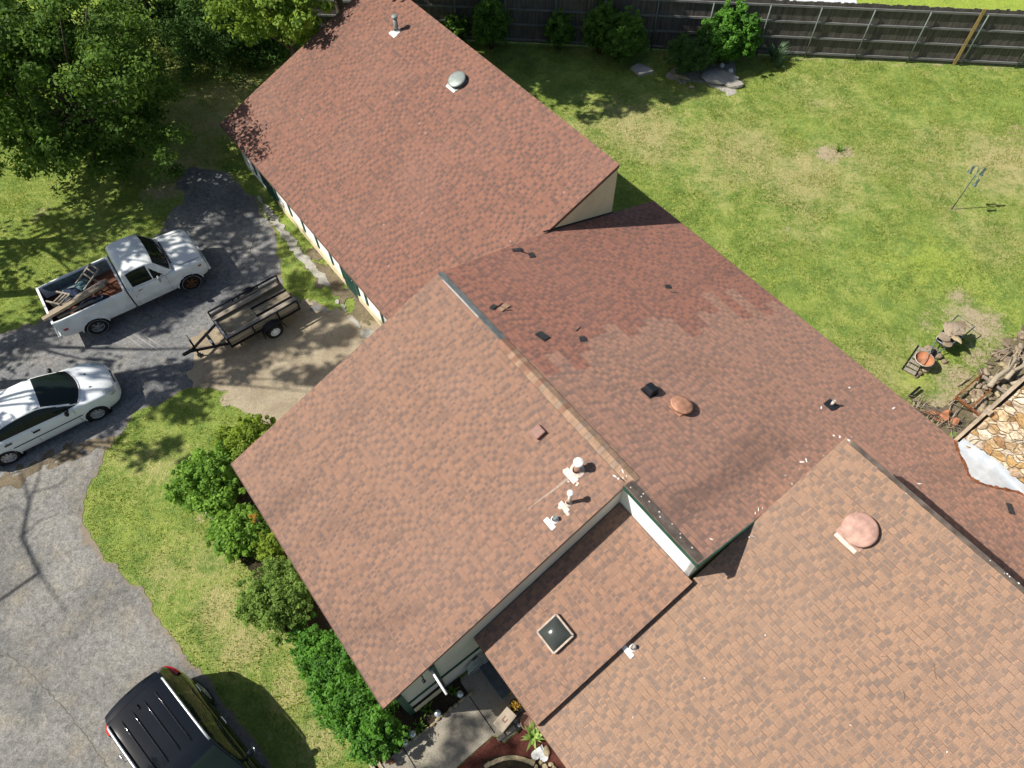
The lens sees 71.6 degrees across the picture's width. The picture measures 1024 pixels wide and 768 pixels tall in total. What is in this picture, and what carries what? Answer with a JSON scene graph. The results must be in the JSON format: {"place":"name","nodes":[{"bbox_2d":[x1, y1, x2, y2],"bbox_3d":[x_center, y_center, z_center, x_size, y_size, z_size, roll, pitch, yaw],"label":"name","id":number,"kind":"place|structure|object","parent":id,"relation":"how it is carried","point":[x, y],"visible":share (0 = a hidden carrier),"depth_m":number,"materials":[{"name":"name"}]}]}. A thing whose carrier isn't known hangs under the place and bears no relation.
{"place":"outdoors","nodes":[
{"label":"outdoors","id":0,"kind":"place"},
{"bbox_2d":[0,438,270,767],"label":"driveway","id":1,"kind":"structure","parent":0,"point":[87,642],"depth_m":18.48,"materials":[{"name":"concrete"}]},
{"bbox_2d":[0,441,95,478],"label":"driveway crack","id":2,"kind":"object","parent":1,"relation":"on","point":[47,459],"visible":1,"depth_m":21.23,"materials":[{"name":"asphalt"}]},
{"bbox_2d":[0,651,106,766],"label":"driveway crack","id":3,"kind":"object","parent":1,"relation":"on","point":[57,701],"visible":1,"depth_m":17.63,"materials":[{"name":"asphalt"}]},
{"bbox_2d":[0,435,113,488],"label":"leaf litter","id":4,"kind":"object","parent":1,"relation":"on","point":[16,481],"visible":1,"depth_m":21.21,"materials":[{"name":"plant"}]},
{"bbox_2d":[105,666,266,767],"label":"suv","id":5,"kind":"object","parent":1,"relation":"on","point":[166,717],"visible":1,"depth_m":15.79,"materials":[{"name":"black paint"}]},
{"bbox_2d":[0,166,330,476],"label":"parking pad","id":6,"kind":"object","parent":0,"point":[215,216],"visible":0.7,"depth_m":23.86,"materials":[{"name":"asphalt"}]},
{"bbox_2d":[0,362,120,466],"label":"sedan","id":7,"kind":"object","parent":6,"relation":"on","point":[34,411],"visible":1,"depth_m":21.05,"materials":[{"name":"white paint"}]},
{"bbox_2d":[35,229,210,338],"bbox_3d":[-13.004,-3.538,23.797,5.170,1.825,2.340,-31,62,-18],"label":"pickup truck","id":8,"kind":"object","parent":6,"relation":"on","point":[139,270],"visible":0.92,"depth_m":23.50,"materials":[{"name":"white paint"}]},
{"bbox_2d":[45,291,70,311],"bbox_3d":[-14.602,-2.667,23.014,0.792,0.681,0.485,22,61,14],"label":"chair frame","id":9,"kind":"object","parent":8,"relation":"on","point":[63,295],"visible":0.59,"depth_m":22.78,"materials":[{"name":"brown wood"}]},
{"bbox_2d":[60,287,81,302],"bbox_3d":[-14.514,-2.913,23.437,0.682,0.385,0.585,-31,62,-18],"label":"tarpaulin","id":10,"kind":"object","parent":8,"relation":"on","point":[73,291],"visible":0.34,"depth_m":23.30,"materials":[{"name":"plastic"}]},
{"bbox_2d":[41,282,105,321],"bbox_3d":[-14.007,-2.635,22.732,2.082,0.100,0.150,-39,65,-21],"label":"timber","id":11,"kind":"object","parent":8,"relation":"on","point":[72,302],"visible":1,"depth_m":22.69,"materials":[{"name":"wood"}]},
{"bbox_2d":[48,278,107,312],"bbox_3d":[-13.964,-2.799,22.895,1.954,0.120,0.170,-40,65,-21],"label":"timber","id":12,"kind":"object","parent":8,"relation":"on","point":[104,281],"visible":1,"depth_m":22.93,"materials":[{"name":"brown wood"}]},
{"bbox_2d":[75,281,88,290],"bbox_3d":[-14.255,-3.258,23.557,0.450,0.233,0.409,-31,62,-18],"label":"plastic sheet","id":13,"kind":"object","parent":8,"relation":"on","point":[80,285],"visible":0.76,"depth_m":23.46,"materials":[{"name":"plastic"}]},
{"bbox_2d":[75,263,98,294],"bbox_3d":[-13.941,-3.424,23.472,0.485,0.712,0.781,31,63,19],"label":"chair frame","id":14,"kind":"object","parent":8,"relation":"on","point":[89,277],"visible":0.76,"depth_m":23.34,"materials":[{"name":"brown wood"}]},
{"bbox_2d":[78,294,109,309],"bbox_3d":[-13.668,-2.630,23.222,1.076,0.394,0.539,-31,62,-18],"label":"tarpaulin","id":15,"kind":"object","parent":8,"relation":"on","point":[94,298],"visible":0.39,"depth_m":23.07,"materials":[{"name":"plastic"}]},
{"bbox_2d":[57,299,93,318],"bbox_3d":[-14.022,-2.419,22.845,1.175,0.119,0.080,-35,64,-19],"label":"timber","id":16,"kind":"object","parent":15,"relation":"on","point":[73,309],"visible":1,"depth_m":22.81,"materials":[{"name":"brown wood"}]},
{"bbox_2d":[91,292,102,302],"bbox_3d":[-13.491,-2.800,23.076,0.418,0.114,0.205,-31,62,-18],"label":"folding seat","id":17,"kind":"object","parent":15,"relation":"on","point":[99,298],"visible":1,"depth_m":23.06,"materials":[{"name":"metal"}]},
{"bbox_2d":[123,327,163,353],"bbox_3d":[-12.256,-1.466,23.551,2.066,0.001,0.044,28,62,17],"label":"scrape mark","id":18,"kind":"object","parent":6,"relation":"on","point":[142,339],"visible":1,"depth_m":23.55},
{"bbox_2d":[128,324,167,350],"bbox_3d":[-12.128,-1.565,23.612,1.996,0.001,0.044,29,62,17],"label":"scrape mark","id":19,"kind":"object","parent":6,"relation":"on","point":[147,336],"visible":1,"depth_m":23.62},
{"bbox_2d":[182,275,300,356],"bbox_3d":[-8.992,-1.979,23.269,3.898,0.950,1.995,-34,63,-19],"label":"utility trailer","id":20,"kind":"object","parent":6,"relation":"on","point":[270,326],"visible":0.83,"depth_m":23.28,"materials":[{"name":"black metal"}]},
{"bbox_2d":[211,282,277,320],"bbox_3d":[-8.832,-2.738,23.504,2.380,0.085,0.170,-34,63,-19],"label":"plank","id":21,"kind":"object","parent":20,"relation":"on","point":[244,301],"visible":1,"depth_m":23.47,"materials":[{"name":"wood"}]},
{"bbox_2d":[226,297,295,337],"bbox_3d":[-8.098,-2.145,23.025,2.450,0.085,0.190,-34,63,-19],"label":"plank","id":22,"kind":"object","parent":20,"relation":"on","point":[285,303],"visible":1,"depth_m":23.02,"materials":[{"name":"wood"}]},
{"bbox_2d":[250,192,264,273],"bbox_3d":[-9.475,-5.570,26.114,0.473,0.001,4.390,-13,58,-7],"label":"driveway crack","id":23,"kind":"object","parent":6,"relation":"on","point":[255,235],"visible":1,"depth_m":26.02,"materials":[{"name":"asphalt"}]},
{"bbox_2d":[187,299,379,423],"bbox_3d":[-7.224,-0.847,23.095,6.888,0.001,4.928,-1,58,0],"label":"dirt patch","id":24,"kind":"object","parent":6,"relation":"on","point":[302,355],"visible":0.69,"depth_m":23.05,"materials":[{"name":"soil"}]},
{"bbox_2d":[335,299,374,337],"bbox_3d":[-5.349,-2.147,23.875,2.231,0.001,0.549,37,65,21],"label":"concrete strip","id":25,"kind":"object","parent":24,"relation":"on","point":[367,332],"visible":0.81,"depth_m":23.71,"materials":[{"name":"concrete"}]},
{"bbox_2d":[382,667,525,767],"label":"walkway","id":26,"kind":"structure","parent":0,"point":[461,732],"depth_m":17.15,"materials":[{"name":"concrete"}]},
{"bbox_2d":[457,678,494,732],"bbox_3d":[-0.893,7.899,17.457,0.022,0.006,1.560,-33,63,-19],"label":"expansion joint","id":27,"kind":"object","parent":26,"relation":"on","point":[476,706],"visible":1,"depth_m":17.44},
{"bbox_2d":[479,659,511,698],"bbox_3d":[-0.408,7.278,17.713,0.430,0.230,1.080,-33,63,-19],"label":"storage bench","id":28,"kind":"object","parent":26,"relation":"on","point":[495,679],"visible":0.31,"depth_m":17.57,"materials":[{"name":"blue"}]},
{"bbox_2d":[493,707,515,732],"bbox_3d":[-0.165,8.093,17.083,0.310,0.418,0.500,37,65,21],"label":"storage box","id":29,"kind":"object","parent":26,"relation":"on","point":[504,720],"visible":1,"depth_m":16.91,"materials":[{"name":"beige plastic"}]},
{"bbox_2d":[505,725,515,734],"bbox_3d":[-0.031,8.343,17.123,0.260,0.100,0.100,-32,63,-18],"label":"kerb stone","id":30,"kind":"object","parent":26,"relation":"on","point":[511,729],"visible":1,"depth_m":17.09,"materials":[{"name":"stone"}]},
{"bbox_2d":[509,699,521,712],"bbox_3d":[0.095,7.819,17.253,0.319,0.419,0.316,-24,61,-14],"label":"planter","id":31,"kind":"object","parent":26,"relation":"on","point":[515,705],"visible":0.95,"depth_m":17.20,"materials":[{"name":"yellow plant"}]},
{"bbox_2d":[513,712,524,723],"bbox_3d":[0.187,8.116,17.264,0.340,0.100,0.100,-34,63,-19],"label":"kerb stone","id":32,"kind":"object","parent":26,"relation":"on","point":[516,720],"visible":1,"depth_m":17.20,"materials":[{"name":"stone"}]},
{"bbox_2d":[0,0,1023,767],"bbox_3d":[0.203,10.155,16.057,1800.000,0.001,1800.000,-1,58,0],"label":"lawn","id":33,"kind":"structure","parent":0,"point":[136,466],"depth_m":26.31,"materials":[{"name":"green plant"}]},
{"bbox_2d":[0,0,99,118],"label":"broadleaf tree","id":34,"kind":"object","parent":33,"relation":"on","point":[20,13],"visible":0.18,"depth_m":24.96,"materials":[{"name":"green plant"}]},
{"bbox_2d":[0,0,195,186],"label":"broadleaf tree","id":35,"kind":"object","parent":33,"relation":"on","point":[37,130],"visible":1,"depth_m":24.00,"materials":[{"name":"green plant"}]},
{"bbox_2d":[84,0,228,75],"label":"conifer tree","id":36,"kind":"object","parent":33,"relation":"on","point":[165,10],"visible":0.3,"depth_m":30.87,"materials":[{"name":"green plant"}]},
{"bbox_2d":[155,0,285,88],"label":"conifer tree","id":37,"kind":"object","parent":33,"relation":"on","point":[202,44],"visible":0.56,"depth_m":30.28,"materials":[{"name":"green plant"}]},
{"bbox_2d":[227,1,307,73],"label":"conifer tree","id":38,"kind":"object","parent":33,"relation":"on","point":[266,52],"visible":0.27,"depth_m":31.12,"materials":[{"name":"green plant"}]},
{"bbox_2d":[201,0,334,55],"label":"broadleaf tree","id":39,"kind":"object","parent":33,"relation":"on","point":[287,18],"visible":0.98,"depth_m":25.97,"materials":[{"name":"green plant"}]},
{"bbox_2d":[257,196,330,286],"bbox_3d":[-8.102,-5.236,25.865,0.473,0.001,5.619,-33,63,-19],"label":"concrete strip","id":40,"kind":"object","parent":33,"relation":"on","point":[307,261],"visible":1,"depth_m":25.70,"materials":[{"name":"concrete"}]},
{"bbox_2d":[229,423,408,759],"bbox_3d":[-4.625,4.642,19.597,5.268,0.001,10.646,-31,62,-18],"label":"planting bed","id":41,"kind":"object","parent":33,"relation":"on","point":[321,621],"visible":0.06,"depth_m":18.79,"materials":[{"name":"soil"}]},
{"bbox_2d":[162,440,245,519],"bbox_3d":[-8.487,2.665,20.056,2.447,1.455,2.205,20,60,13],"label":"shrub","id":42,"kind":"object","parent":41,"relation":"on","point":[213,476],"visible":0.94,"depth_m":19.70,"materials":[{"name":"green plant"}]},
{"bbox_2d":[203,502,271,563],"bbox_3d":[-7.455,4.047,19.366,1.723,1.120,1.881,-38,65,-21],"label":"shrub","id":43,"kind":"object","parent":41,"relation":"on","point":[233,536],"visible":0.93,"depth_m":19.13,"materials":[{"name":"green plant"}]},
{"bbox_2d":[248,514,258,523],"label":"flower","id":44,"kind":"object","parent":43,"relation":"attached to","point":[253,516],"visible":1,"depth_m":19.06,"materials":[{"name":"orange plant"}]},
{"bbox_2d":[212,413,275,463],"bbox_3d":[-7.590,1.679,20.796,1.897,1.240,1.951,-38,65,-21],"label":"shrub","id":45,"kind":"object","parent":41,"relation":"on","point":[243,434],"visible":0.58,"depth_m":20.59,"materials":[{"name":"green plant"}]},
{"bbox_2d":[252,529,285,560],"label":"shrub","id":46,"kind":"object","parent":41,"relation":"on","point":[271,547],"visible":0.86,"depth_m":19.05,"materials":[{"name":"green plant"}]},
{"bbox_2d":[229,555,314,647],"bbox_3d":[-6.073,5.492,18.232,2.255,1.464,2.162,31,63,19],"label":"shrub","id":47,"kind":"object","parent":41,"relation":"on","point":[279,583],"visible":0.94,"depth_m":17.91,"materials":[{"name":"green plant"}]},
{"bbox_2d":[283,611,413,764],"bbox_3d":[-4.060,7.245,17.187,2.058,1.325,4.131,-36,64,-20],"label":"hedge","id":48,"kind":"object","parent":41,"relation":"on","point":[338,690],"visible":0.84,"depth_m":16.90,"materials":[{"name":"green plant"}]},
{"bbox_2d":[331,700,404,766],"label":"shrub","id":49,"kind":"object","parent":41,"relation":"on","point":[376,753],"visible":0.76,"depth_m":16.39,"materials":[{"name":"green plant"}]},
{"bbox_2d":[301,249,372,325],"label":"leaf litter","id":50,"kind":"object","parent":33,"relation":"on","point":[333,279],"visible":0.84,"depth_m":24.63,"materials":[{"name":"plant"}]},
{"bbox_2d":[334,0,343,12],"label":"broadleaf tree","id":51,"kind":"object","parent":33,"relation":"on","point":[339,5],"visible":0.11,"depth_m":29.13,"materials":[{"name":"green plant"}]},
{"bbox_2d":[395,677,467,749],"bbox_3d":[-2.047,8.051,17.400,2.132,0.001,0.552,-33,63,-19],"label":"planting bed","id":52,"kind":"object","parent":33,"relation":"on","point":[442,702],"visible":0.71,"depth_m":17.45,"materials":[{"name":"soil"}]},
{"bbox_2d":[409,730,415,737],"bbox_3d":[-2.371,8.388,17.012,0.169,0.310,0.169,-1,58,0],"label":"garden globe","id":53,"kind":"object","parent":52,"relation":"on","point":[414,732],"visible":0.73,"depth_m":16.90,"materials":[{"name":"black metal"}]},
{"bbox_2d":[412,719,426,736],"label":"bed plant","id":54,"kind":"object","parent":52,"relation":"on","point":[420,724],"visible":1,"depth_m":17.15,"materials":[{"name":"plant"}]},
{"bbox_2d":[419,700,433,716],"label":"bed plant","id":55,"kind":"object","parent":52,"relation":"on","point":[426,710],"visible":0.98,"depth_m":17.35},
{"bbox_2d":[434,710,440,716],"bbox_3d":[-1.799,8.007,17.246,0.169,0.310,0.169,-1,58,0],"label":"garden globe","id":56,"kind":"object","parent":52,"relation":"on","point":[437,713],"visible":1,"depth_m":17.13,"materials":[{"name":"silver metal"}]},
{"bbox_2d":[446,685,460,697],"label":"bed plant","id":57,"kind":"object","parent":52,"relation":"on","point":[454,692],"visible":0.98,"depth_m":17.55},
{"bbox_2d":[457,690,462,697],"bbox_3d":[-1.272,7.640,17.471,0.169,0.310,0.169,-1,58,0],"label":"garden globe","id":58,"kind":"object","parent":52,"relation":"on","point":[460,694],"visible":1,"depth_m":17.36,"materials":[{"name":"blue metal"}]},
{"bbox_2d":[441,12,470,41],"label":"fence bush","id":59,"kind":"object","parent":33,"relation":"on","point":[452,23],"visible":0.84,"depth_m":31.26,"materials":[{"name":"green plant"}]},
{"bbox_2d":[470,0,512,48],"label":"fence bush","id":60,"kind":"object","parent":33,"relation":"on","point":[487,15],"visible":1,"depth_m":30.62,"materials":[{"name":"green plant"}]},
{"bbox_2d":[458,728,564,767],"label":"mulch bed","id":61,"kind":"object","parent":33,"relation":"on","point":[515,744],"visible":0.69,"depth_m":16.94,"materials":[{"name":"wood"}]},
{"bbox_2d":[496,732,505,741],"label":"kerb stone","id":62,"kind":"object","parent":61,"relation":"on","point":[499,738],"visible":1,"depth_m":17.01,"materials":[{"name":"stone"}]},
{"bbox_2d":[481,754,549,767],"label":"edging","id":63,"kind":"object","parent":61,"relation":"on","point":[512,764],"visible":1,"depth_m":16.78,"materials":[{"name":"stone"}]},
{"bbox_2d":[520,712,535,730],"bbox_3d":[0.402,8.168,17.180,0.430,0.190,0.430,-1,58,0],"label":"planter","id":64,"kind":"object","parent":61,"relation":"on","point":[525,718],"visible":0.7,"depth_m":17.16,"materials":[{"name":"ceramic"}]},
{"bbox_2d":[521,720,544,752],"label":"hosta plant","id":65,"kind":"object","parent":61,"relation":"on","point":[535,734],"visible":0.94,"depth_m":16.95,"materials":[{"name":"green plant"}]},
{"bbox_2d":[531,745,547,761],"bbox_3d":[0.669,8.817,16.843,0.376,0.060,0.366,-31,62,-17],"label":"heart stone","id":66,"kind":"object","parent":61,"relation":"on","point":[538,754],"visible":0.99,"depth_m":16.83,"materials":[{"name":"stone"}]},
{"bbox_2d":[544,746,549,756],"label":"garden stone","id":67,"kind":"object","parent":61,"relation":"on","point":[546,751],"visible":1,"depth_m":16.85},
{"bbox_2d":[543,7,575,49],"bbox_3d":[2.117,-15.550,31.128,1.417,1.973,1.246,30,63,18],"label":"fence bush","id":68,"kind":"object","parent":33,"relation":"on","point":[560,29],"visible":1,"depth_m":30.93,"materials":[{"name":"green plant"}]},
{"bbox_2d":[581,0,621,53],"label":"fence bush","id":69,"kind":"object","parent":33,"relation":"on","point":[600,12],"visible":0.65,"depth_m":30.32,"materials":[{"name":"green plant"}]},
{"bbox_2d":[219,0,1023,767],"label":"house","id":70,"kind":"structure","parent":33,"relation":"on","point":[545,430],"depth_m":16.47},
{"bbox_2d":[260,173,278,204],"bbox_3d":[-9.075,-7.522,26.206,0.098,1.900,0.950,-33,63,-19],"label":"door","id":71,"kind":"structure","parent":70,"relation":"in","point":[269,188],"depth_m":26.61,"materials":[{"name":"green paint"}]},
{"bbox_2d":[341,267,358,298],"bbox_3d":[-5.490,-3.636,23.703,0.098,1.900,0.850,-33,63,-19],"label":"door","id":72,"kind":"structure","parent":70,"relation":"in","point":[349,282],"depth_m":24.09,"materials":[{"name":"green paint"}]},
{"bbox_2d":[467,654,488,674],"bbox_3d":[-0.855,6.883,17.550,0.688,0.580,0.182,-33,63,-19],"label":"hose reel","id":73,"kind":"object","parent":70,"relation":"attached to","point":[481,659],"visible":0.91,"depth_m":17.39,"materials":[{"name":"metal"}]},
{"bbox_2d":[596,5,649,64],"bbox_3d":[4.734,-14.992,30.455,2.310,2.463,1.993,-22,60,-13],"label":"fence bush","id":74,"kind":"object","parent":33,"relation":"on","point":[626,40],"visible":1,"depth_m":30.08,"materials":[{"name":"green plant"}]},
{"bbox_2d":[630,63,653,76],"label":"stone slab","id":75,"kind":"structure","parent":33,"relation":"on","point":[639,69],"depth_m":30.94,"materials":[{"name":"stone"}]},
{"bbox_2d":[310,0,1023,68],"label":"privacy fence","id":76,"kind":"object","parent":33,"relation":"on","point":[925,33],"visible":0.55,"depth_m":30.44,"materials":[{"name":"grey wood"}]},
{"bbox_2d":[665,60,739,95],"bbox_3d":[8.246,-13.235,30.741,3.201,0.001,2.497,-1,58,0],"label":"planting bed","id":77,"kind":"object","parent":33,"relation":"on","point":[730,91],"visible":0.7,"depth_m":30.82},
{"bbox_2d":[674,74,689,79],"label":"rock","id":78,"kind":"object","parent":77,"relation":"on","point":[683,77],"visible":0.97,"depth_m":30.66,"materials":[{"name":"beige stone"}]},
{"bbox_2d":[662,31,715,76],"bbox_3d":[7.586,-14.069,30.316,2.402,1.653,2.078,-1,58,0],"label":"fence bush","id":79,"kind":"object","parent":77,"relation":"on","point":[686,52],"visible":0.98,"depth_m":29.96,"materials":[{"name":"green plant"}]},
{"bbox_2d":[701,69,738,84],"bbox_3d":[8.945,-13.232,30.605,1.617,0.230,1.044,9,58,6],"label":"boulder","id":80,"kind":"object","parent":77,"relation":"on","point":[717,76],"visible":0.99,"depth_m":30.43,"materials":[{"name":"stone"}]},
{"bbox_2d":[695,0,763,62],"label":"fence bush","id":81,"kind":"object","parent":77,"relation":"on","point":[734,34],"visible":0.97,"depth_m":29.61,"materials":[{"name":"green plant"}]},
{"bbox_2d":[724,80,743,88],"bbox_3d":[9.434,-12.826,30.359,0.945,0.202,0.487,14,59,9],"label":"boulder","id":82,"kind":"object","parent":77,"relation":"on","point":[737,84],"visible":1,"depth_m":30.24,"materials":[{"name":"stone"}]},
{"bbox_2d":[763,41,792,61],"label":"iris plant","id":83,"kind":"object","parent":33,"relation":"on","point":[775,53],"visible":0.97,"depth_m":30.96,"materials":[{"name":"plant"}]},
{"bbox_2d":[772,54,787,67],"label":"iris plant","id":84,"kind":"object","parent":33,"relation":"on","point":[780,61],"visible":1,"depth_m":30.88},
{"bbox_2d":[790,0,856,2],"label":"concrete pad","id":85,"kind":"object","parent":33,"relation":"on","point":[849,1],"visible":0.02,"depth_m":33.82,"materials":[{"name":"concrete"}]},
{"bbox_2d":[908,386,920,396],"bbox_3d":[12.449,0.237,21.968,0.486,0.120,0.070,-33,63,-19],"label":"iron bar","id":86,"kind":"object","parent":33,"relation":"on","point":[916,390],"visible":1,"depth_m":21.94,"materials":[{"name":"black metal"}]},
{"bbox_2d":[902,345,929,376],"bbox_3d":[12.857,-0.748,22.580,0.460,0.219,1.040,34,64,20],"label":"wooden pallet","id":87,"kind":"object","parent":33,"relation":"on","point":[913,367],"visible":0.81,"depth_m":22.53,"materials":[{"name":"grey wood"}]},
{"bbox_2d":[915,351,934,366],"bbox_3d":[12.914,-0.742,22.294,0.600,0.235,0.600,-1,58,0],"label":"terracotta bowl","id":88,"kind":"object","parent":87,"relation":"on","point":[924,359],"visible":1,"depth_m":22.33,"materials":[{"name":"orange ceramic"}]},
{"bbox_2d":[921,367,929,372],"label":"rock","id":89,"kind":"object","parent":33,"relation":"on","point":[925,369],"visible":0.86,"depth_m":22.45,"materials":[{"name":"stone"}]},
{"bbox_2d":[904,394,954,425],"bbox_3d":[12.679,0.881,21.581,1.515,0.313,0.702,24,61,15],"label":"twig pile","id":90,"kind":"object","parent":33,"relation":"on","point":[928,409],"visible":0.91,"depth_m":21.60,"materials":[{"name":"wood"}]},
{"bbox_2d":[933,352,942,358],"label":"rock","id":91,"kind":"object","parent":33,"relation":"on","point":[938,355],"visible":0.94,"depth_m":22.69,"materials":[{"name":"stone"}]},
{"bbox_2d":[932,411,948,421],"bbox_3d":[13.024,0.988,21.554,0.442,0.244,0.373,-14,59,-8],"label":"terracotta shard","id":92,"kind":"object","parent":33,"relation":"on","point":[944,417],"visible":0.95,"depth_m":21.46,"materials":[{"name":"ceramic"}]},
{"bbox_2d":[930,315,974,355],"bbox_3d":[13.961,-1.421,22.841,1.840,0.614,0.640,-34,63,-19],"label":"wheelbarrow","id":93,"kind":"object","parent":33,"relation":"on","point":[939,341],"visible":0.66,"depth_m":22.72,"materials":[{"name":"metal"}]},
{"bbox_2d":[938,332,950,341],"bbox_3d":[13.683,-1.478,22.464,0.378,0.086,0.370,24,61,15],"label":"stone","id":94,"kind":"object","parent":93,"relation":"in","point":[944,336],"visible":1,"depth_m":22.41,"materials":[{"name":"stone"}]},
{"bbox_2d":[942,341,951,346],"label":"stone","id":95,"kind":"object","parent":93,"relation":"in","point":[948,344],"visible":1,"depth_m":22.38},
{"bbox_2d":[951,335,961,343],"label":"stone","id":96,"kind":"object","parent":93,"relation":"in","point":[955,338],"visible":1,"depth_m":22.35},
{"bbox_2d":[943,321,952,336],"bbox_3d":[13.874,-1.757,22.543,0.353,0.086,0.587,-7,58,-4],"label":"stone","id":97,"kind":"object","parent":96,"relation":"on","point":[946,330],"visible":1,"depth_m":22.50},
{"bbox_2d":[947,321,965,335],"bbox_3d":[14.120,-1.777,22.505,0.708,0.115,0.540,-34,63,-19],"label":"stone","id":98,"kind":"object","parent":97,"relation":"on","point":[961,325],"visible":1,"depth_m":22.45,"materials":[{"name":"stone"}]},
{"bbox_2d":[951,165,985,209],"bbox_3d":[16.338,-7.053,25.547,0.527,2.010,0.421,39,66,22],"label":"bird feeder pole","id":99,"kind":"object","parent":33,"relation":"on","point":[980,174],"visible":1,"depth_m":25.00,"materials":[{"name":"metal"}]},
{"bbox_2d":[935,325,1023,435],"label":"rubble ground","id":100,"kind":"structure","parent":0,"point":[966,413],"depth_m":22.11,"materials":[{"name":"soil"},{"name":"stone"}]},
{"bbox_2d":[932,402,975,429],"bbox_3d":[13.322,1.013,21.524,1.290,0.236,0.758,24,61,15],"label":"twig pile","id":101,"kind":"object","parent":100,"relation":"on","point":[963,421],"visible":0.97,"depth_m":21.44,"materials":[{"name":"wood"}]},
{"bbox_2d":[949,417,959,426],"bbox_3d":[13.341,1.145,21.450,0.285,0.244,0.250,-16,59,-9],"label":"terracotta shard","id":102,"kind":"object","parent":100,"relation":"on","point":[955,420],"visible":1,"depth_m":21.39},
{"bbox_2d":[951,373,1005,415],"bbox_3d":[14.423,0.453,21.819,1.390,0.330,1.070,-33,63,-19],"label":"rusty rack","id":103,"kind":"object","parent":100,"relation":"on","point":[981,398],"visible":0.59,"depth_m":21.76,"materials":[{"name":"brown metal"}]},
{"bbox_2d":[987,353,1018,388],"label":"dead branch","id":104,"kind":"object","parent":103,"relation":"on","point":[995,379],"visible":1,"depth_m":21.89,"materials":[{"name":"wood"}]},
{"bbox_2d":[983,368,989,375],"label":"stone","id":105,"kind":"object","parent":100,"relation":"on","point":[986,371],"visible":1,"depth_m":22.34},
{"bbox_2d":[993,389,999,397],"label":"stone","id":106,"kind":"object","parent":100,"relation":"on","point":[996,393],"visible":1,"depth_m":21.96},
{"bbox_2d":[1004,361,1023,380],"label":"dead branch","id":107,"kind":"object","parent":100,"relation":"on","point":[1009,375],"visible":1,"depth_m":21.92,"materials":[{"name":"wood"}]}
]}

